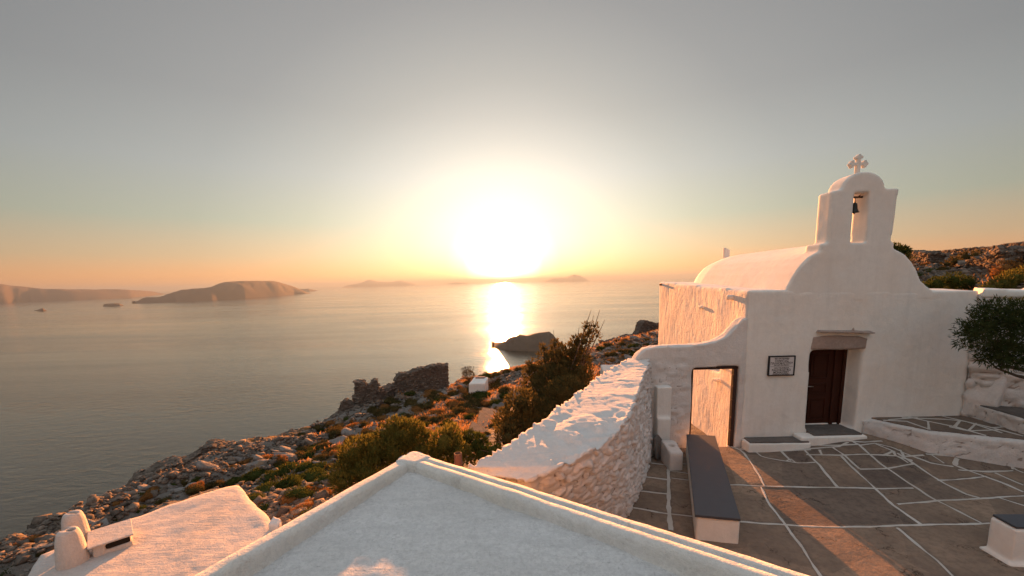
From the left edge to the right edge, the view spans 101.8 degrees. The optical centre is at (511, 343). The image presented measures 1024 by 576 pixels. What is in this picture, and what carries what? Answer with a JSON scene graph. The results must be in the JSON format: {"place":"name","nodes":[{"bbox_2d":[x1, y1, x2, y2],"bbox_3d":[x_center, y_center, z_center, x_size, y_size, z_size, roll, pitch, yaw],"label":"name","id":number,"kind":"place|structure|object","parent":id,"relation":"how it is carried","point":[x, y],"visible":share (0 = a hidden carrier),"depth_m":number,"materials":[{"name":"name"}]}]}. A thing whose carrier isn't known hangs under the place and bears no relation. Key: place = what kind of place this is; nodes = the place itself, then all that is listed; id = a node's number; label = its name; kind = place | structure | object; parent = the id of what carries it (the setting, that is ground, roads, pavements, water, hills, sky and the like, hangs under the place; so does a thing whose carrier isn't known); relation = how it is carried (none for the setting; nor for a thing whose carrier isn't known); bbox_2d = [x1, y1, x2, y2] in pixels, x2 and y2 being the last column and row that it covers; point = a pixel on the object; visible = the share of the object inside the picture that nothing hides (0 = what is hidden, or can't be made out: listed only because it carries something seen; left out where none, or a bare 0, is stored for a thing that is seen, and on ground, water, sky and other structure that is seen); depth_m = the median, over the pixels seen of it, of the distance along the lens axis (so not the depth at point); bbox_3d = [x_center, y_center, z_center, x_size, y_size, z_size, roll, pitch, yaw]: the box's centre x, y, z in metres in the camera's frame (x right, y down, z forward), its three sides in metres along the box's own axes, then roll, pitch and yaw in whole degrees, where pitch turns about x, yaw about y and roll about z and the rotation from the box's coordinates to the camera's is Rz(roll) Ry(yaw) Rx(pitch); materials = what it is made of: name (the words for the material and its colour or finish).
{"place":"outdoors","nodes":[
{"label":"outdoors","id":0,"kind":"place"},
{"bbox_2d":[0,284,163,302],"bbox_3d":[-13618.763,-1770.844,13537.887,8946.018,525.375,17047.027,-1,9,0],"label":"island","id":1,"kind":"structure","parent":0,"point":[12,294],"depth_m":10101.08,"materials":[{"name":"stone"}]},
{"bbox_2d":[132,281,309,303],"bbox_3d":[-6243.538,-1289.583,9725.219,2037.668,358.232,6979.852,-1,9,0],"label":"island","id":2,"kind":"structure","parent":0,"point":[236,290],"depth_m":7989.35,"materials":[{"name":"stone"}]},
{"bbox_2d":[0,278,695,539],"bbox_3d":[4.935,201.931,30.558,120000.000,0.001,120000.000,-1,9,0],"label":"sea","id":3,"kind":"structure","parent":0,"point":[97,398],"depth_m":1211.13,"materials":[{"name":"grey liquid"}]},
{"bbox_2d":[342,280,415,287],"bbox_3d":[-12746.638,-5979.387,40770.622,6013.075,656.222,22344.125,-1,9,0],"label":"island","id":4,"kind":"structure","parent":0,"point":[369,283],"depth_m":37887.40,"materials":[{"name":"stone"}]},
{"bbox_2d":[0,241,1023,575],"bbox_3d":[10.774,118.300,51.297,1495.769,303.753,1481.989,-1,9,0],"label":"hillside","id":5,"kind":"structure","parent":0,"point":[18,569],"depth_m":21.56,"materials":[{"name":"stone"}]},
{"bbox_2d":[23,534,41,542],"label":"rusty cushion shrub","id":6,"kind":"object","parent":5,"relation":"on","point":[34,536],"visible":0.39,"depth_m":15.43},
{"bbox_2d":[31,541,53,549],"bbox_3d":[-13.912,6.074,12.494,0.583,0.167,0.468,-9,2,-6],"label":"boulder","id":7,"kind":"object","parent":5,"relation":"on","point":[46,546],"visible":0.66,"depth_m":12.39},
{"bbox_2d":[90,518,109,526],"bbox_3d":[-14.084,6.231,14.274,0.645,0.248,0.505,13,24,25],"label":"boulder","id":8,"kind":"object","parent":5,"relation":"on","point":[105,522],"visible":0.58,"depth_m":14.26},
{"bbox_2d":[137,485,150,490],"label":"boulder","id":9,"kind":"object","parent":5,"relation":"on","point":[143,487],"visible":0.47,"depth_m":19.65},
{"bbox_2d":[138,489,159,502],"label":"rusty cushion shrub","id":10,"kind":"object","parent":5,"relation":"on","point":[146,496],"visible":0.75,"depth_m":18.70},
{"bbox_2d":[28,485,271,575],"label":"house","id":11,"kind":"structure","parent":5,"relation":"on","point":[194,535],"depth_m":8.66,"materials":[{"name":"paint"}]},
{"bbox_2d":[124,455,185,486],"bbox_3d":[-21.000,9.059,24.546,2.014,4.008,3.183,5,11,37],"label":"stone heap","id":12,"kind":"object","parent":5,"relation":"on","point":[172,462],"visible":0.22,"depth_m":24.46,"materials":[{"name":"stone"}]},
{"bbox_2d":[153,496,171,504],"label":"cushion shrub","id":13,"kind":"object","parent":5,"relation":"on","point":[160,501],"visible":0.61,"depth_m":18.31,"materials":[{"name":"green plant"}]},
{"bbox_2d":[183,484,204,494],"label":"cushion shrub","id":14,"kind":"object","parent":5,"relation":"on","point":[195,489],"visible":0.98,"depth_m":19.06,"materials":[{"name":"green plant"}]},
{"bbox_2d":[196,460,219,471],"bbox_3d":[-15.377,6.309,21.071,0.515,1.029,0.999,5,11,37],"label":"boulder","id":15,"kind":"object","parent":5,"relation":"on","point":[204,465],"visible":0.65,"depth_m":20.83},
{"bbox_2d":[181,439,235,465],"bbox_3d":[-20.153,8.489,28.515,5.312,3.876,2.016,-5,9,-25],"label":"stone heap","id":16,"kind":"object","parent":5,"relation":"on","point":[216,445],"visible":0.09,"depth_m":27.71,"materials":[{"name":"stone"}]},
{"bbox_2d":[208,479,226,488],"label":"cushion shrub","id":17,"kind":"object","parent":5,"relation":"on","point":[218,482],"visible":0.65,"depth_m":20.12,"materials":[{"name":"green plant"}]},
{"bbox_2d":[225,477,240,485],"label":"green cushion shrub","id":18,"kind":"object","parent":5,"relation":"on","point":[231,481],"visible":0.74,"depth_m":20.26,"materials":[{"name":"green plant"}]},
{"bbox_2d":[235,473,247,483],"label":"green cushion shrub","id":19,"kind":"object","parent":5,"relation":"on","point":[245,479],"visible":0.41,"depth_m":20.25,"materials":[{"name":"green plant"}]},
{"bbox_2d":[244,467,266,480],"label":"green cushion shrub","id":20,"kind":"object","parent":5,"relation":"on","point":[255,474],"visible":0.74,"depth_m":20.44,"materials":[{"name":"green plant"}]},
{"bbox_2d":[246,491,265,501],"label":"green cushion shrub","id":21,"kind":"object","parent":5,"relation":"on","point":[253,497],"visible":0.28,"depth_m":13.68,"materials":[{"name":"green plant"}]},
{"bbox_2d":[245,459,266,468],"bbox_3d":[-13.312,6.531,21.914,1.535,0.761,0.994,-3,22,-5],"label":"boulder","id":22,"kind":"object","parent":5,"relation":"on","point":[260,462],"visible":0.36,"depth_m":21.83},
{"bbox_2d":[258,502,269,510],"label":"green cushion shrub","id":23,"kind":"object","parent":5,"relation":"on","point":[263,506],"visible":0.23,"depth_m":12.84,"materials":[{"name":"green plant"}]},
{"bbox_2d":[251,480,281,491],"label":"green cushion shrub","id":24,"kind":"object","parent":5,"relation":"on","point":[265,486],"visible":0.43,"depth_m":14.91,"materials":[{"name":"green plant"}]},
{"bbox_2d":[256,469,278,483],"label":"green cushion shrub","id":25,"kind":"object","parent":5,"relation":"on","point":[270,475],"visible":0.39,"depth_m":18.89,"materials":[{"name":"green plant"}]},
{"bbox_2d":[268,517,281,530],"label":"white block","id":26,"kind":"structure","parent":5,"relation":"on","point":[274,523],"depth_m":9.10,"materials":[{"name":"stone"}]},
{"bbox_2d":[272,474,302,488],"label":"green cushion shrub","id":27,"kind":"object","parent":5,"relation":"on","point":[292,480],"visible":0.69,"depth_m":15.31,"materials":[{"name":"green plant"}]},
{"bbox_2d":[279,446,296,452],"bbox_3d":[-13.074,6.331,24.375,0.598,0.917,1.046,4,10,33],"label":"boulder","id":28,"kind":"object","parent":5,"relation":"on","point":[285,449],"visible":0.48,"depth_m":24.08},
{"bbox_2d":[275,461,301,477],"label":"green cushion shrub","id":29,"kind":"object","parent":5,"relation":"on","point":[285,469],"visible":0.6,"depth_m":18.78,"materials":[{"name":"green plant"}]},
{"bbox_2d":[280,496,298,504],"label":"rusty cushion shrub","id":30,"kind":"object","parent":5,"relation":"on","point":[286,500],"visible":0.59,"depth_m":12.95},
{"bbox_2d":[282,454,297,460],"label":"boulder","id":31,"kind":"object","parent":5,"relation":"on","point":[291,457],"visible":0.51,"depth_m":22.46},
{"bbox_2d":[283,484,315,498],"bbox_3d":[-6.751,4.817,13.321,1.137,0.490,0.812,4,4,7],"label":"green cushion shrub","id":32,"kind":"object","parent":5,"relation":"on","point":[301,492],"visible":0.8,"depth_m":13.20,"materials":[{"name":"green plant"}]},
{"bbox_2d":[294,451,305,459],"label":"cushion shrub","id":33,"kind":"object","parent":5,"relation":"on","point":[297,453],"visible":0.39,"depth_m":22.75,"materials":[{"name":"green plant"}]},
{"bbox_2d":[289,501,314,512],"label":"rusty cushion shrub","id":34,"kind":"object","parent":5,"relation":"on","point":[305,504],"visible":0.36,"depth_m":12.09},
{"bbox_2d":[292,460,313,473],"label":"green cushion shrub","id":35,"kind":"object","parent":5,"relation":"on","point":[302,466],"visible":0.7,"depth_m":18.28,"materials":[{"name":"green plant"}]},
{"bbox_2d":[303,449,316,459],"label":"green cushion shrub","id":36,"kind":"object","parent":5,"relation":"on","point":[308,454],"visible":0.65,"depth_m":22.50,"materials":[{"name":"green plant"}]},
{"bbox_2d":[299,466,328,481],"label":"green cushion shrub","id":37,"kind":"object","parent":5,"relation":"on","point":[309,475],"visible":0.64,"depth_m":16.64,"materials":[{"name":"green plant"}]},
{"bbox_2d":[277,405,359,435],"bbox_3d":[-16.992,8.321,35.107,8.594,4.817,2.073,-8,11,-39],"label":"stone heap","id":38,"kind":"object","parent":5,"relation":"on","point":[338,413],"visible":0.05,"depth_m":36.39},
{"bbox_2d":[311,461,327,469],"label":"green cushion shrub","id":39,"kind":"object","parent":5,"relation":"on","point":[321,464],"visible":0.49,"depth_m":18.20,"materials":[{"name":"green plant"}]},
{"bbox_2d":[311,453,329,460],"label":"cushion shrub","id":40,"kind":"object","parent":5,"relation":"on","point":[321,457],"visible":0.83,"depth_m":19.13,"materials":[{"name":"green plant"}]},
{"bbox_2d":[312,473,330,484],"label":"green cushion shrub","id":41,"kind":"object","parent":5,"relation":"on","point":[324,476],"visible":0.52,"depth_m":14.26,"materials":[{"name":"green plant"}]},
{"bbox_2d":[326,427,343,436],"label":"cushion shrub","id":42,"kind":"object","parent":5,"relation":"on","point":[335,431],"visible":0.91,"depth_m":26.63,"materials":[{"name":"green plant"}]},
{"bbox_2d":[328,435,346,443],"bbox_3d":[-9.957,5.669,23.971,1.633,0.809,1.104,-9,-17,31],"label":"boulder","id":43,"kind":"object","parent":5,"relation":"on","point":[338,439],"visible":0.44,"depth_m":23.71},
{"bbox_2d":[338,398,354,410],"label":"ruined wall","id":44,"kind":"structure","parent":5,"relation":"on","point":[346,403],"depth_m":36.93,"materials":[{"name":"stone"}]},
{"bbox_2d":[341,427,358,435],"bbox_3d":[-10.185,5.928,26.641,1.371,1.115,0.736,-2,9,-6],"label":"boulder","id":45,"kind":"object","parent":5,"relation":"on","point":[346,431],"visible":0.36,"depth_m":26.42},
{"bbox_2d":[327,433,392,494],"bbox_3d":[-4.604,3.812,12.992,2.001,1.934,2.323,-1,9,0],"label":"olive shrub","id":46,"kind":"object","parent":5,"relation":"on","point":[352,462],"visible":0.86,"depth_m":12.74,"materials":[{"name":"green plant"}]},
{"bbox_2d":[352,378,380,408],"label":"ruined wall","id":47,"kind":"structure","parent":5,"relation":"on","point":[368,393],"depth_m":37.83,"materials":[{"name":"stone"}]},
{"bbox_2d":[351,382,395,405],"bbox_3d":[-12.798,5.257,39.451,4.648,2.547,1.744,-8,11,-38],"label":"stone heap","id":48,"kind":"object","parent":5,"relation":"on","point":[387,390],"visible":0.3,"depth_m":39.31,"materials":[{"name":"stone"}]},
{"bbox_2d":[375,408,389,415],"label":"cushion shrub","id":49,"kind":"object","parent":5,"relation":"on","point":[382,411],"visible":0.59,"depth_m":31.12,"materials":[{"name":"green plant"}]},
{"bbox_2d":[384,396,395,404],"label":"cushion shrub","id":50,"kind":"object","parent":5,"relation":"on","point":[388,400],"visible":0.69,"depth_m":36.53,"materials":[{"name":"green plant"}]},
{"bbox_2d":[387,405,401,411],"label":"cushion shrub","id":51,"kind":"object","parent":5,"relation":"on","point":[391,408],"visible":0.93,"depth_m":31.42,"materials":[{"name":"green plant"}]},
{"bbox_2d":[373,414,429,469],"bbox_3d":[-3.652,3.491,13.676,1.942,2.245,1.915,-6,10,-28],"label":"olive shrub","id":52,"kind":"object","parent":5,"relation":"on","point":[402,434],"visible":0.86,"depth_m":13.35,"materials":[{"name":"green plant"}]},
{"bbox_2d":[403,399,416,407],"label":"cushion shrub","id":53,"kind":"object","parent":5,"relation":"on","point":[408,402],"visible":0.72,"depth_m":34.15,"materials":[{"name":"green plant"}]},
{"bbox_2d":[408,406,422,411],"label":"rusty cushion shrub","id":54,"kind":"object","parent":5,"relation":"on","point":[416,408],"visible":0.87,"depth_m":31.38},
{"bbox_2d":[393,362,449,393],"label":"ruined wall","id":55,"kind":"structure","parent":5,"relation":"on","point":[428,377],"depth_m":40.52,"materials":[{"name":"stone"}]},
{"bbox_2d":[419,402,434,410],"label":"cushion shrub","id":56,"kind":"object","parent":5,"relation":"on","point":[427,406],"visible":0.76,"depth_m":31.72,"materials":[{"name":"green plant"}]},
{"bbox_2d":[427,414,443,423],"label":"cushion shrub","id":57,"kind":"object","parent":5,"relation":"on","point":[432,419],"visible":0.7,"depth_m":26.65,"materials":[{"name":"green plant"}]},
{"bbox_2d":[426,408,445,414],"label":"rusty cushion shrub","id":58,"kind":"object","parent":5,"relation":"on","point":[439,411],"visible":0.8,"depth_m":29.87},
{"bbox_2d":[426,392,450,400],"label":"cushion shrub","id":59,"kind":"object","parent":5,"relation":"on","point":[441,396],"visible":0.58,"depth_m":34.49,"materials":[{"name":"green plant"}]},
{"bbox_2d":[418,420,472,466],"bbox_3d":[-2.156,3.446,13.270,1.921,2.009,1.720,-1,9,0],"label":"olive shrub","id":60,"kind":"object","parent":5,"relation":"on","point":[447,444],"visible":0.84,"depth_m":12.90,"materials":[{"name":"green plant"}]},
{"bbox_2d":[447,399,459,406],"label":"rusty cushion shrub","id":61,"kind":"object","parent":5,"relation":"on","point":[453,402],"visible":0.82,"depth_m":31.82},
{"bbox_2d":[451,405,465,415],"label":"cushion shrub","id":62,"kind":"object","parent":5,"relation":"on","point":[458,410],"visible":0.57,"depth_m":29.18,"materials":[{"name":"green plant"}]},
{"bbox_2d":[456,400,473,408],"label":"cushion shrub","id":63,"kind":"object","parent":5,"relation":"on","point":[466,404],"visible":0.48,"depth_m":30.58,"materials":[{"name":"green plant"}]},
{"bbox_2d":[462,392,474,400],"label":"cushion shrub","id":64,"kind":"object","parent":5,"relation":"on","point":[467,396],"visible":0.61,"depth_m":33.76,"materials":[{"name":"green plant"}]},
{"bbox_2d":[461,366,478,380],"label":"bare shrub","id":65,"kind":"object","parent":5,"relation":"on","point":[469,372],"visible":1,"depth_m":40.59,"materials":[{"name":"brown plant"}]},
{"bbox_2d":[459,428,492,465],"bbox_3d":[-1.142,3.624,13.609,1.044,1.594,1.892,-4,9,-18],"label":"olive shrub","id":66,"kind":"object","parent":5,"relation":"on","point":[477,443],"visible":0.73,"depth_m":13.47,"materials":[{"name":"green plant"}]},
{"bbox_2d":[469,376,487,393],"bbox_3d":[-2.829,3.496,35.413,1.448,1.294,1.285,0,9,9],"label":"white shrine","id":67,"kind":"object","parent":5,"relation":"on","point":[478,383],"visible":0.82,"depth_m":34.91,"materials":[{"name":"paint"}]},
{"bbox_2d":[471,390,491,397],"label":"green cushion shrub","id":68,"kind":"object","parent":5,"relation":"on","point":[478,393],"visible":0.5,"depth_m":33.50,"materials":[{"name":"green plant"}]},
{"bbox_2d":[469,402,503,436],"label":"dirt path","id":69,"kind":"structure","parent":5,"relation":"on","point":[484,415],"depth_m":24.36,"materials":[{"name":"soil"}]},
{"bbox_2d":[482,441,503,456],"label":"green bush","id":70,"kind":"object","parent":5,"relation":"on","point":[496,446],"visible":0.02,"depth_m":13.07,"materials":[{"name":"green plant"}]},
{"bbox_2d":[489,381,503,389],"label":"cushion shrub","id":71,"kind":"object","parent":5,"relation":"on","point":[496,385],"visible":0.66,"depth_m":37.03,"materials":[{"name":"green plant"}]},
{"bbox_2d":[194,451,808,575],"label":"white house","id":72,"kind":"structure","parent":5,"relation":"on","point":[413,513],"depth_m":3.24,"materials":[{"name":"paint"}]},
{"bbox_2d":[454,452,461,466],"bbox_3d":[-0.668,1.751,5.269,0.100,0.775,0.098,-1,9,0],"label":"vent pipe","id":73,"kind":"object","parent":72,"relation":"on","point":[457,458],"visible":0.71,"depth_m":5.18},
{"bbox_2d":[497,385,510,392],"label":"cushion shrub","id":74,"kind":"object","parent":5,"relation":"on","point":[503,389],"visible":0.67,"depth_m":31.67,"materials":[{"name":"green plant"}]},
{"bbox_2d":[0,251,1023,575],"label":"rubble","id":75,"kind":"object","parent":5,"relation":"on","point":[104,503],"visible":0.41,"depth_m":19.10,"materials":[{"name":"stone"}]},
{"bbox_2d":[490,310,604,447],"bbox_3d":[1.248,1.614,17.452,4.206,5.542,8.419,2,9,21],"label":"windswept bush","id":76,"kind":"object","parent":5,"relation":"on","point":[564,374],"visible":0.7,"depth_m":18.64,"materials":[{"name":"green plant"}]},
{"bbox_2d":[467,358,653,517],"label":"thick stone wall","id":77,"kind":"structure","parent":5,"relation":"on","point":[591,445],"depth_m":6.32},
{"bbox_2d":[600,365,616,374],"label":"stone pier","id":78,"kind":"structure","parent":5,"relation":"on","point":[604,368],"depth_m":16.15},
{"bbox_2d":[599,320,658,343],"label":"rocks","id":79,"kind":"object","parent":5,"relation":"on","point":[643,326],"depth_m":51.22,"materials":[{"name":"stone"}]},
{"bbox_2d":[621,340,657,349],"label":"dry stone wall","id":80,"kind":"structure","parent":5,"relation":"on","point":[653,343],"depth_m":38.88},
{"bbox_2d":[632,317,747,447],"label":"gate wall","id":81,"kind":"structure","parent":5,"relation":"on","point":[674,366],"depth_m":10.21,"materials":[{"name":"paint"}]},
{"bbox_2d":[893,242,915,260],"bbox_3d":[21.041,-4.709,22.632,1.411,1.729,1.058,-1,9,0],"label":"evergreen tree","id":82,"kind":"object","parent":5,"relation":"on","point":[905,250],"visible":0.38,"depth_m":22.38,"materials":[{"name":"green plant"}]},
{"bbox_2d":[909,250,946,263],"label":"dry stone wall","id":83,"kind":"structure","parent":5,"relation":"on","point":[925,256],"depth_m":26.93,"materials":[{"name":"stone"}]},
{"bbox_2d":[922,271,980,289],"bbox_3d":[17.777,-2.396,16.902,2.606,1.196,0.849,-1,9,0],"label":"green bush","id":84,"kind":"object","parent":5,"relation":"on","point":[954,281],"visible":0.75,"depth_m":16.74,"materials":[{"name":"green plant"}]},
{"bbox_2d":[940,249,982,266],"bbox_3d":[24.753,-4.613,22.970,4.123,1.288,0.730,-5,9,-25],"label":"dark shrub","id":85,"kind":"object","parent":5,"relation":"on","point":[957,258],"visible":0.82,"depth_m":22.89,"materials":[{"name":"green plant"}]},
{"bbox_2d":[941,242,1023,252],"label":"dry stone wall","id":86,"kind":"structure","parent":5,"relation":"on","point":[981,249],"depth_m":32.34,"materials":[{"name":"stone"}]},
{"bbox_2d":[949,245,1023,272],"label":"dry stone wall","id":87,"kind":"structure","parent":5,"relation":"on","point":[997,254],"depth_m":18.96,"materials":[{"name":"stone"}]},
{"bbox_2d":[978,263,1023,288],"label":"yellow bush","id":88,"kind":"object","parent":5,"relation":"on","point":[1014,278],"visible":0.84,"depth_m":15.31,"materials":[{"name":"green plant"}]},
{"bbox_2d":[989,257,1023,277],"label":"orange bush","id":89,"kind":"object","parent":5,"relation":"on","point":[1006,267],"visible":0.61,"depth_m":17.71,"materials":[{"name":"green plant"}]},
{"bbox_2d":[0,0,1023,291],"label":"sky","id":90,"kind":"structure","parent":0,"point":[146,145],"materials":[{"name":"grey"}]},
{"bbox_2d":[491,332,560,350],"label":"island","id":91,"kind":"structure","parent":0,"point":[520,342],"depth_m":1242.22,"materials":[{"name":"stone"}]},
{"bbox_2d":[543,275,587,281],"bbox_3d":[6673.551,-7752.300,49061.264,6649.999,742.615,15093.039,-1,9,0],"label":"island","id":92,"kind":"structure","parent":0,"point":[573,278],"depth_m":44569.05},
{"bbox_2d":[626,433,1023,575],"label":"courtyard paving","id":93,"kind":"structure","parent":0,"point":[955,550],"depth_m":7.65,"materials":[{"name":"stone"}]},
{"bbox_2d":[653,434,661,458],"bbox_3d":[3.524,2.464,10.003,0.383,0.570,0.092,10,-19,-44],"label":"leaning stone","id":94,"kind":"object","parent":93,"relation":"on","point":[657,439],"visible":0.77,"depth_m":9.90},
{"bbox_2d":[661,440,682,470],"bbox_3d":[3.682,2.601,9.599,0.326,0.594,0.602,-1,9,0],"label":"white post","id":95,"kind":"object","parent":93,"relation":"on","point":[671,456],"visible":0.85,"depth_m":9.36,"materials":[{"name":"stone"}]},
{"bbox_2d":[686,434,740,543],"bbox_3d":[3.975,2.830,8.478,0.675,0.667,3.841,2,9,21],"label":"bench","id":96,"kind":"object","parent":93,"relation":"on","point":[716,515],"visible":0.91,"depth_m":7.42,"materials":[{"name":"grey stone"}]},
{"bbox_2d":[741,436,810,451],"bbox_3d":[6.548,2.588,10.326,1.531,0.465,0.390,-1,9,0],"label":"bench","id":97,"kind":"object","parent":93,"relation":"on","point":[765,444],"visible":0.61,"depth_m":10.16,"materials":[{"name":"paint"}]},
{"bbox_2d":[658,154,977,446],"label":"chapel","id":98,"kind":"structure","parent":93,"relation":"on","point":[858,325],"depth_m":10.20,"materials":[{"name":"paint"}]},
{"bbox_2d":[767,355,795,375],"bbox_3d":[6.592,0.532,10.181,0.645,0.495,0.045,-1,9,0],"label":"sign","id":99,"kind":"object","parent":98,"relation":"attached to","point":[781,365],"visible":1,"depth_m":10.17,"materials":[{"name":"black paint"}]},
{"bbox_2d":[805,350,847,423],"bbox_3d":[7.924,1.082,10.759,1.250,2.080,0.186,-1,9,0],"label":"door","id":100,"kind":"structure","parent":98,"relation":"in","point":[826,368],"depth_m":10.74,"materials":[{"name":"brown wood"}]},
{"bbox_2d":[852,195,862,213],"bbox_3d":[8.107,-3.304,9.848,0.351,0.444,0.208,3,10,26],"label":"bell","id":101,"kind":"object","parent":98,"relation":"hanging from","point":[855,208],"visible":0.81,"depth_m":9.81,"materials":[{"name":"brown metal"}]},
{"bbox_2d":[633,440,1023,575],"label":"grout lines","id":102,"kind":"object","parent":93,"relation":"on","point":[668,493],"visible":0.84,"depth_m":8.41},
{"bbox_2d":[862,415,1023,468],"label":"raised terrace","id":103,"kind":"structure","parent":93,"relation":"on","point":[968,438],"depth_m":9.41,"materials":[{"name":"paint"}]},
{"bbox_2d":[961,288,1023,416],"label":"retaining wall","id":104,"kind":"structure","parent":103,"relation":"on","point":[992,386],"depth_m":10.00,"materials":[{"name":"paint"}]},
{"bbox_2d":[971,405,1023,433],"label":"stone step","id":105,"kind":"object","parent":103,"relation":"on","point":[1010,418],"visible":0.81,"depth_m":9.69,"materials":[{"name":"stone"}]},
{"bbox_2d":[948,294,1023,378],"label":"olive tree","id":106,"kind":"object","parent":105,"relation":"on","point":[995,322],"visible":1,"depth_m":8.53,"materials":[{"name":"green plant"}]},
{"bbox_2d":[979,514,1023,566],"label":"bench","id":107,"kind":"object","parent":93,"relation":"on","point":[1005,543],"visible":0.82,"depth_m":6.17,"materials":[{"name":"paint"}]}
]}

